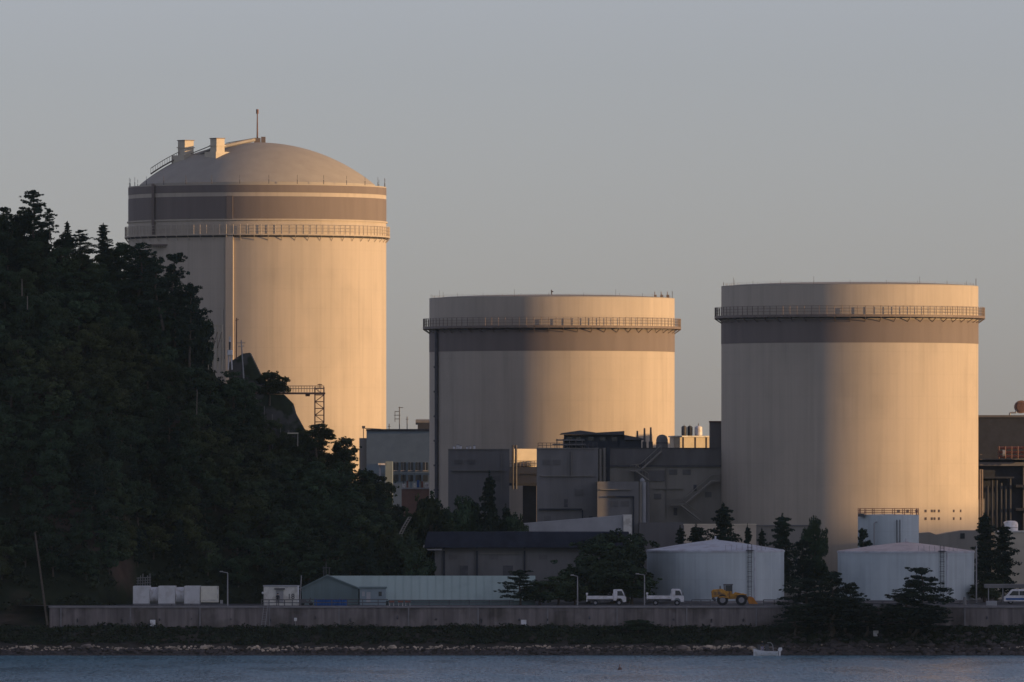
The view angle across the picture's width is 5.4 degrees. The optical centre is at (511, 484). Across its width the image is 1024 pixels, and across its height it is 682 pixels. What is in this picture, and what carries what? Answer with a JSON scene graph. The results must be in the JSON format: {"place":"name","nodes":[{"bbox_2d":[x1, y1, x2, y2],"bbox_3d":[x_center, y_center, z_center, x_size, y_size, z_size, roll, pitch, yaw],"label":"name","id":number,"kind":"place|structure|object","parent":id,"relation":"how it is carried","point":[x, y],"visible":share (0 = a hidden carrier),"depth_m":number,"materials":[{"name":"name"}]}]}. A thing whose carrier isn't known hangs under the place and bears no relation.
{"place":"outdoors","nodes":[
{"label":"outdoors","id":0,"kind":"place"},
{"bbox_2d":[0,235,382,632],"bbox_3d":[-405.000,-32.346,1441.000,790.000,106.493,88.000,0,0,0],"label":"wooded hill","id":1,"kind":"structure","parent":0,"point":[126,574],"depth_m":1426.46,"materials":[{"name":"plant"}]},
{"bbox_2d":[0,268,23,310],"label":"broadleaf tree","id":2,"kind":"object","parent":1,"relation":"on","point":[6,291],"visible":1,"depth_m":1451.84,"materials":[{"name":"green plant"}]},
{"bbox_2d":[0,218,24,248],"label":"broadleaf tree","id":3,"kind":"object","parent":1,"relation":"on","point":[7,233],"visible":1,"depth_m":1461.73,"materials":[{"name":"green plant"}]},
{"bbox_2d":[7,537,41,567],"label":"broadleaf tree","id":4,"kind":"object","parent":1,"relation":"on","point":[28,551],"visible":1,"depth_m":1412.28,"materials":[{"name":"green plant"}]},
{"bbox_2d":[6,287,47,320],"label":"broadleaf tree","id":5,"kind":"object","parent":1,"relation":"on","point":[36,298],"visible":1,"depth_m":1449.28,"materials":[{"name":"green plant"}]},
{"bbox_2d":[15,190,57,239],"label":"pine tree","id":6,"kind":"object","parent":1,"relation":"on","point":[36,208],"visible":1,"depth_m":1463.59,"materials":[{"name":"green plant"}]},
{"bbox_2d":[31,450,75,487],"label":"broadleaf tree","id":7,"kind":"object","parent":1,"relation":"on","point":[50,462],"visible":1,"depth_m":1421.72,"materials":[{"name":"green plant"}]},
{"bbox_2d":[33,379,75,417],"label":"broadleaf tree","id":8,"kind":"object","parent":1,"relation":"on","point":[55,404],"visible":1,"depth_m":1433.96,"materials":[{"name":"green plant"}]},
{"bbox_2d":[49,245,85,275],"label":"broadleaf tree","id":9,"kind":"object","parent":1,"relation":"on","point":[72,263],"visible":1,"depth_m":1460.43,"materials":[{"name":"green plant"}]},
{"bbox_2d":[59,377,97,410],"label":"broadleaf tree","id":10,"kind":"object","parent":1,"relation":"on","point":[79,397],"visible":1,"depth_m":1436.89,"materials":[{"name":"green plant"}]},
{"bbox_2d":[57,291,106,331],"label":"broadleaf tree","id":11,"kind":"object","parent":1,"relation":"on","point":[80,312],"visible":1,"depth_m":1451.68,"materials":[{"name":"green plant"}]},
{"bbox_2d":[85,262,110,289],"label":"broadleaf tree","id":12,"kind":"object","parent":1,"relation":"on","point":[102,274],"visible":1,"depth_m":1459.58,"materials":[{"name":"green plant"}]},
{"bbox_2d":[95,379,132,414],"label":"broadleaf tree","id":13,"kind":"object","parent":1,"relation":"on","point":[116,398],"visible":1,"depth_m":1439.41,"materials":[{"name":"green plant"}]},
{"bbox_2d":[91,528,137,573],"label":"broadleaf tree","id":14,"kind":"object","parent":1,"relation":"on","point":[108,537],"visible":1,"depth_m":1415.76,"materials":[{"name":"green plant"}]},
{"bbox_2d":[106,242,132,271],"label":"broadleaf tree","id":15,"kind":"object","parent":1,"relation":"on","point":[121,249],"visible":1,"depth_m":1463.81,"materials":[{"name":"green plant"}]},
{"bbox_2d":[115,242,171,304],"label":"pine tree","id":16,"kind":"object","parent":1,"relation":"on","point":[140,254],"visible":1,"depth_m":1459.89,"materials":[{"name":"green plant"}]},
{"bbox_2d":[130,352,164,388],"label":"broadleaf tree","id":17,"kind":"object","parent":1,"relation":"on","point":[152,375],"visible":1,"depth_m":1450.63,"materials":[{"name":"green plant"}]},
{"bbox_2d":[140,523,173,558],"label":"broadleaf tree","id":18,"kind":"object","parent":1,"relation":"on","point":[156,532],"visible":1,"depth_m":1429.44,"materials":[{"name":"green plant"}]},
{"bbox_2d":[140,306,178,340],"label":"broadleaf tree","id":19,"kind":"object","parent":1,"relation":"on","point":[155,326],"visible":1,"depth_m":1456.94,"materials":[{"name":"green plant"}]},
{"bbox_2d":[149,336,179,376],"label":"broadleaf tree","id":20,"kind":"object","parent":1,"relation":"on","point":[167,355],"visible":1,"depth_m":1453.54,"materials":[{"name":"green plant"}]},
{"bbox_2d":[136,256,193,330],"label":"pine tree","id":21,"kind":"object","parent":1,"relation":"on","point":[152,301],"visible":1,"depth_m":1455.60,"materials":[{"name":"green plant"}]},
{"bbox_2d":[150,252,200,347],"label":"pine tree","id":22,"kind":"object","parent":1,"relation":"on","point":[171,274],"visible":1,"depth_m":1458.86,"materials":[{"name":"green plant"}]},
{"bbox_2d":[170,505,205,543],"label":"broadleaf tree","id":23,"kind":"object","parent":1,"relation":"on","point":[191,530],"visible":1,"depth_m":1432.20,"materials":[{"name":"green plant"}]},
{"bbox_2d":[171,282,212,366],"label":"pine tree","id":24,"kind":"object","parent":1,"relation":"on","point":[184,334],"visible":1,"depth_m":1455.64,"materials":[{"name":"green plant"}]},
{"bbox_2d":[171,408,220,446],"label":"broadleaf tree","id":25,"kind":"object","parent":1,"relation":"on","point":[191,426],"visible":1,"depth_m":1445.18,"materials":[{"name":"green plant"}]},
{"bbox_2d":[0,228,393,610],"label":"undergrowth","id":26,"kind":"object","parent":1,"relation":"on","point":[16,578],"visible":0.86,"depth_m":1429.74,"materials":[{"name":"green plant"}]},
{"bbox_2d":[180,364,215,399],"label":"broadleaf tree","id":27,"kind":"object","parent":1,"relation":"on","point":[195,385],"visible":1,"depth_m":1453.07,"materials":[{"name":"green plant"}]},
{"bbox_2d":[187,319,219,365],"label":"broadleaf tree","id":28,"kind":"object","parent":1,"relation":"on","point":[207,357],"visible":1,"depth_m":1456.37,"materials":[{"name":"green plant"}]},
{"bbox_2d":[192,392,226,428],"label":"broadleaf tree","id":29,"kind":"object","parent":1,"relation":"on","point":[214,402],"visible":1,"depth_m":1452.26,"materials":[{"name":"green plant"}]},
{"bbox_2d":[220,371,249,407],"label":"broadleaf tree","id":30,"kind":"object","parent":1,"relation":"on","point":[230,387],"visible":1,"depth_m":1456.76,"materials":[{"name":"green plant"}]},
{"bbox_2d":[234,380,261,408],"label":"broadleaf tree","id":31,"kind":"object","parent":1,"relation":"on","point":[244,399],"visible":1,"depth_m":1457.25,"materials":[{"name":"green plant"}]},
{"bbox_2d":[229,353,314,464],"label":"embankment","id":32,"kind":"structure","parent":1,"relation":"on","point":[282,407],"depth_m":1462.00,"materials":[{"name":"concrete"},{"name":"soil"}]},
{"bbox_2d":[254,370,286,405],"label":"broadleaf tree","id":33,"kind":"object","parent":32,"relation":"on","point":[272,384],"visible":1,"depth_m":1461.31,"materials":[{"name":"green plant"}]},
{"bbox_2d":[292,423,338,456],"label":"broadleaf tree","id":34,"kind":"object","parent":32,"relation":"on","point":[323,434],"visible":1,"depth_m":1458.98,"materials":[{"name":"green plant"}]},
{"bbox_2d":[261,549,307,584],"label":"broadleaf tree","id":35,"kind":"object","parent":1,"relation":"on","point":[283,572],"visible":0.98,"depth_m":1427.78,"materials":[{"name":"green plant"}]},
{"bbox_2d":[295,553,321,581],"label":"broadleaf tree","id":36,"kind":"object","parent":1,"relation":"on","point":[309,570],"visible":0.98,"depth_m":1428.62,"materials":[{"name":"green plant"}]},
{"bbox_2d":[299,471,344,506],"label":"broadleaf tree","id":37,"kind":"object","parent":1,"relation":"on","point":[320,479],"visible":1,"depth_m":1450.14,"materials":[{"name":"green plant"}]},
{"bbox_2d":[311,549,358,580],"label":"broadleaf tree","id":38,"kind":"object","parent":1,"relation":"on","point":[341,566],"visible":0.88,"depth_m":1428.15,"materials":[{"name":"green plant"}]},
{"bbox_2d":[327,436,361,470],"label":"broadleaf tree","id":39,"kind":"object","parent":1,"relation":"on","point":[344,451],"visible":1,"depth_m":1461.25,"materials":[{"name":"green plant"}]},
{"bbox_2d":[325,475,372,502],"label":"broadleaf tree","id":40,"kind":"object","parent":1,"relation":"on","point":[344,489],"visible":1,"depth_m":1451.64,"materials":[{"name":"green plant"}]},
{"bbox_2d":[337,541,365,575],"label":"broadleaf tree","id":41,"kind":"object","parent":1,"relation":"on","point":[349,550],"visible":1,"depth_m":1432.01,"materials":[{"name":"green plant"}]},
{"bbox_2d":[359,537,382,575],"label":"conifer tree","id":42,"kind":"object","parent":1,"relation":"on","point":[371,569],"visible":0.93,"depth_m":1430.25,"materials":[{"name":"green plant"}]},
{"bbox_2d":[359,429,428,505],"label":"plant building","id":43,"kind":"structure","parent":0,"point":[405,450],"depth_m":1650.96,"materials":[{"name":"grey concrete"}]},
{"bbox_2d":[401,473,428,515],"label":"plant building","id":44,"kind":"structure","parent":0,"point":[409,502],"depth_m":1600.00,"materials":[{"name":"metal"}]},
{"bbox_2d":[448,449,509,519],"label":"plant building","id":45,"kind":"structure","parent":0,"point":[468,470],"depth_m":1540.00,"materials":[{"name":"concrete"}]},
{"bbox_2d":[0,655,1023,681],"bbox_3d":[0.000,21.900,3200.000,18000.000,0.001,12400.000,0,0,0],"label":"sea","id":46,"kind":"structure","parent":0,"point":[486,668],"depth_m":1288.75,"materials":[{"name":"liquid"}]},
{"bbox_2d":[0,629,1023,655],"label":"wet rocks","id":47,"kind":"object","parent":46,"relation":"in","point":[846,649],"visible":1,"depth_m":1388.86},
{"bbox_2d":[0,625,1023,654],"bbox_3d":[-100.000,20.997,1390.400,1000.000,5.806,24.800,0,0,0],"label":"shore bank","id":48,"kind":"structure","parent":0,"point":[365,645],"depth_m":1392.45,"materials":[{"name":"soil"}]},
{"bbox_2d":[0,621,1023,645],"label":"shore scrub","id":49,"kind":"object","parent":48,"relation":"on","point":[341,632],"visible":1,"depth_m":1395.89,"materials":[{"name":"green plant"}]},
{"bbox_2d":[1,644,1022,651],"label":"pebble bank","id":50,"kind":"structure","parent":48,"relation":"on","point":[379,647],"depth_m":1390.52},
{"bbox_2d":[49,606,1023,628],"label":"seawall","id":51,"kind":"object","parent":48,"relation":"on","point":[388,616],"visible":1,"depth_m":1399.87,"materials":[{"name":"concrete"}]},
{"bbox_2d":[771,605,821,635],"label":"pine tree","id":52,"kind":"object","parent":48,"relation":"on","point":[789,618],"visible":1,"depth_m":1394.18,"materials":[{"name":"green plant"}]},
{"bbox_2d":[773,578,837,629],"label":"pine tree","id":53,"kind":"object","parent":48,"relation":"on","point":[804,598],"visible":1,"depth_m":1397.44,"materials":[{"name":"green plant"}]},
{"bbox_2d":[807,571,855,631],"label":"pine tree","id":54,"kind":"object","parent":48,"relation":"on","point":[833,576],"visible":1,"depth_m":1396.36,"materials":[{"name":"green plant"}]},
{"bbox_2d":[788,596,881,636],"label":"pine tree","id":55,"kind":"object","parent":48,"relation":"on","point":[845,612],"visible":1,"depth_m":1393.71,"materials":[{"name":"green plant"}]},
{"bbox_2d":[820,582,872,632],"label":"pine tree","id":56,"kind":"object","parent":48,"relation":"on","point":[851,589],"visible":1,"depth_m":1395.78,"materials":[{"name":"green plant"}]},
{"bbox_2d":[837,603,895,635],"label":"pine tree","id":57,"kind":"object","parent":48,"relation":"on","point":[865,606],"visible":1,"depth_m":1394.10,"materials":[{"name":"green plant"}]},
{"bbox_2d":[874,588,949,633],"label":"pine tree","id":58,"kind":"object","parent":48,"relation":"on","point":[907,598],"visible":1,"depth_m":1394.57,"materials":[{"name":"green plant"}]},
{"bbox_2d":[880,567,956,632],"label":"pine tree","id":59,"kind":"object","parent":48,"relation":"on","point":[917,582],"visible":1,"depth_m":1395.70,"materials":[{"name":"green plant"}]},
{"bbox_2d":[881,607,964,636],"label":"pine tree","id":60,"kind":"object","parent":48,"relation":"on","point":[921,620],"visible":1,"depth_m":1392.36,"materials":[{"name":"green plant"}]},
{"bbox_2d":[0,0,1023,435],"label":"sky","id":61,"kind":"structure","parent":0,"point":[686,148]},
{"bbox_2d":[509,445,536,522],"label":"plant building","id":62,"kind":"structure","parent":0,"point":[523,470],"depth_m":1555.88,"materials":[{"name":"concrete"}]},
{"bbox_2d":[25,597,1023,605],"bbox_3d":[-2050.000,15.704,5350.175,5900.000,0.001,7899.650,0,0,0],"label":"yard ground","id":63,"kind":"structure","parent":0,"point":[637,601],"depth_m":1406.17,"materials":[{"name":"concrete"}]},
{"bbox_2d":[125,109,389,472],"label":"containment building","id":64,"kind":"structure","parent":63,"relation":"on","point":[282,247],"depth_m":1702.79,"materials":[{"name":"paint"}]},
{"bbox_2d":[262,585,299,604],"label":"site hut","id":65,"kind":"object","parent":63,"relation":"on","point":[284,591],"visible":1,"depth_m":1406.00,"materials":[{"name":"white paint"}]},
{"bbox_2d":[359,587,386,604],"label":"site hut","id":66,"kind":"object","parent":63,"relation":"on","point":[372,592],"visible":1,"depth_m":1408.00,"materials":[{"name":"grey metal"}]},
{"bbox_2d":[387,533,430,575],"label":"broadleaf tree","id":67,"kind":"object","parent":63,"relation":"on","point":[399,544],"visible":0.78,"depth_m":1432.94,"materials":[{"name":"green plant"}]},
{"bbox_2d":[395,549,436,575],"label":"broadleaf tree","id":68,"kind":"object","parent":63,"relation":"on","point":[416,558],"visible":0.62,"depth_m":1428.88,"materials":[{"name":"green plant"}]},
{"bbox_2d":[299,575,534,604],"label":"shed","id":69,"kind":"structure","parent":63,"relation":"on","point":[426,587],"depth_m":1414.64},
{"bbox_2d":[408,490,457,575],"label":"broadleaf tree","id":70,"kind":"object","parent":63,"relation":"on","point":[430,513],"visible":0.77,"depth_m":1451.59,"materials":[{"name":"green plant"}]},
{"bbox_2d":[437,495,481,531],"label":"broadleaf tree","id":71,"kind":"object","parent":63,"relation":"on","point":[466,513],"visible":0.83,"depth_m":1452.70,"materials":[{"name":"green plant"}]},
{"bbox_2d":[475,470,498,531],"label":"conifer tree","id":72,"kind":"object","parent":63,"relation":"on","point":[489,505],"visible":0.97,"depth_m":1451.62,"materials":[{"name":"green plant"}]},
{"bbox_2d":[494,569,538,604],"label":"pine tree","id":73,"kind":"object","parent":63,"relation":"on","point":[519,581],"visible":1,"depth_m":1409.44,"materials":[{"name":"green plant"}]},
{"bbox_2d":[424,531,628,601],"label":"warehouse","id":74,"kind":"structure","parent":63,"relation":"on","point":[478,553],"depth_m":1441.87,"materials":[{"name":"metal"}]},
{"bbox_2d":[513,580,564,604],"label":"broadleaf tree","id":75,"kind":"object","parent":63,"relation":"on","point":[543,593],"visible":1,"depth_m":1409.99,"materials":[{"name":"green plant"}]},
{"bbox_2d":[423,289,680,521],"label":"containment building","id":76,"kind":"structure","parent":63,"relation":"on","point":[532,371],"depth_m":1574.47,"materials":[{"name":"paint"}]},
{"bbox_2d":[541,575,576,604],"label":"broadleaf tree","id":77,"kind":"object","parent":63,"relation":"on","point":[558,588],"visible":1,"depth_m":1412.09,"materials":[{"name":"green plant"}]},
{"bbox_2d":[567,564,609,603],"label":"broadleaf tree","id":78,"kind":"object","parent":63,"relation":"on","point":[582,571],"visible":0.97,"depth_m":1420.18,"materials":[{"name":"green plant"}]},
{"bbox_2d":[550,540,635,583],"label":"broadleaf tree","id":79,"kind":"object","parent":63,"relation":"on","point":[587,559],"visible":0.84,"depth_m":1428.91,"materials":[{"name":"green plant"}]},
{"bbox_2d":[576,528,659,602],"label":"broadleaf tree","id":80,"kind":"object","parent":63,"relation":"on","point":[612,537],"visible":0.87,"depth_m":1430.73,"materials":[{"name":"green plant"}]},
{"bbox_2d":[583,559,657,603],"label":"broadleaf tree","id":81,"kind":"object","parent":63,"relation":"on","point":[605,577],"visible":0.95,"depth_m":1418.93,"materials":[{"name":"green plant"}]},
{"bbox_2d":[611,542,650,603],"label":"broadleaf tree","id":82,"kind":"object","parent":63,"relation":"on","point":[636,557],"visible":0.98,"depth_m":1428.35,"materials":[{"name":"green plant"}]},
{"bbox_2d":[609,565,662,603],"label":"broadleaf tree","id":83,"kind":"object","parent":63,"relation":"on","point":[636,587],"visible":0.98,"depth_m":1418.55,"materials":[{"name":"green plant"}]},
{"bbox_2d":[598,445,720,523],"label":"plant building","id":84,"kind":"structure","parent":63,"relation":"on","point":[685,485],"depth_m":1515.00,"materials":[{"name":"metal"}]},
{"bbox_2d":[668,436,708,447],"bbox_3d":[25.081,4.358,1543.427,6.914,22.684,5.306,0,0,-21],"label":"rooftop cabin","id":85,"kind":"object","parent":84,"relation":"on","point":[689,441],"visible":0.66,"depth_m":1541.48,"materials":[{"name":"metal"}]},
{"bbox_2d":[643,536,787,602],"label":"storage tank","id":86,"kind":"object","parent":63,"relation":"on","point":[698,570],"visible":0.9,"depth_m":1432.27,"materials":[{"name":"metal"}]},
{"bbox_2d":[707,503,742,541],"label":"conifer tree","id":87,"kind":"object","parent":63,"relation":"on","point":[723,520],"visible":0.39,"depth_m":1461.39,"materials":[{"name":"green plant"}]},
{"bbox_2d":[711,584,757,605],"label":"wheel loader","id":88,"kind":"object","parent":63,"relation":"on","point":[724,595],"visible":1,"depth_m":1404.53,"materials":[{"name":"metal"}]},
{"bbox_2d":[764,513,808,595],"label":"conifer tree","id":89,"kind":"object","parent":63,"relation":"on","point":[781,529],"visible":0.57,"depth_m":1457.65,"materials":[{"name":"green plant"}]},
{"bbox_2d":[784,539,816,594],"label":"pine tree","id":90,"kind":"object","parent":63,"relation":"on","point":[801,545],"visible":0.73,"depth_m":1448.94,"materials":[{"name":"green plant"}]},
{"bbox_2d":[793,515,830,591],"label":"broadleaf tree","id":91,"kind":"object","parent":63,"relation":"on","point":[818,547],"visible":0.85,"depth_m":1455.01,"materials":[{"name":"green plant"}]},
{"bbox_2d":[714,276,984,595],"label":"containment building","id":92,"kind":"structure","parent":63,"relation":"on","point":[842,403],"depth_m":1499.37,"materials":[{"name":"paint"}]},
{"bbox_2d":[858,508,918,547],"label":"storage tank","id":93,"kind":"object","parent":63,"relation":"on","point":[888,528],"visible":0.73,"depth_m":1466.37,"materials":[{"name":"metal"}]},
{"bbox_2d":[837,538,977,602],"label":"storage tank","id":94,"kind":"object","parent":63,"relation":"on","point":[876,572],"visible":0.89,"depth_m":1438.49,"materials":[{"name":"metal"}]},
{"bbox_2d":[967,579,1006,600],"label":"broadleaf tree","id":95,"kind":"object","parent":63,"relation":"on","point":[994,594],"visible":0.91,"depth_m":1441.16,"materials":[{"name":"green plant"}]},
{"bbox_2d":[970,513,1006,601],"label":"conifer tree","id":96,"kind":"object","parent":63,"relation":"on","point":[984,551],"visible":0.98,"depth_m":1447.41,"materials":[{"name":"green plant"}]},
{"bbox_2d":[980,523,1021,601],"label":"conifer tree","id":97,"kind":"object","parent":63,"relation":"on","point":[1004,533],"visible":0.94,"depth_m":1449.47,"materials":[{"name":"green plant"}]},
{"bbox_2d":[978,415,1023,572],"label":"turbine hall","id":98,"kind":"structure","parent":63,"relation":"on","point":[1003,487],"depth_m":1562.00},
{"bbox_2d":[536,443,598,521],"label":"plant building","id":99,"kind":"structure","parent":0,"point":[567,479],"depth_m":1509.00,"materials":[{"name":"metal"}]},
{"bbox_2d":[552,430,644,447],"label":"penthouse","id":100,"kind":"object","parent":99,"relation":"on","point":[580,438],"visible":0.99,"depth_m":1516.96,"materials":[{"name":"metal"}]},
{"bbox_2d":[513,515,631,598],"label":"plant building","id":101,"kind":"structure","parent":0,"point":[609,523],"depth_m":1470.00,"materials":[{"name":"white paint"}]},
{"bbox_2d":[597,478,683,597],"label":"plant building","id":102,"kind":"structure","parent":0,"point":[623,498],"depth_m":1505.00,"materials":[{"name":"metal"}]},
{"bbox_2d":[683,524,756,544],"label":"wall","id":103,"kind":"structure","parent":0,"point":[740,529],"depth_m":1484.50,"materials":[{"name":"paint"}]},
{"bbox_2d":[756,525,812,597],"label":"plant building","id":104,"kind":"structure","parent":0,"point":[794,536],"depth_m":1488.00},
{"bbox_2d":[919,530,980,599],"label":"plant building","id":105,"kind":"structure","parent":0,"point":[962,539],"depth_m":1478.00,"materials":[{"name":"grey concrete"}]},
{"bbox_2d":[991,531,1023,598],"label":"plant building","id":106,"kind":"structure","parent":0,"point":[1018,541],"depth_m":1482.00,"materials":[{"name":"white paint"}]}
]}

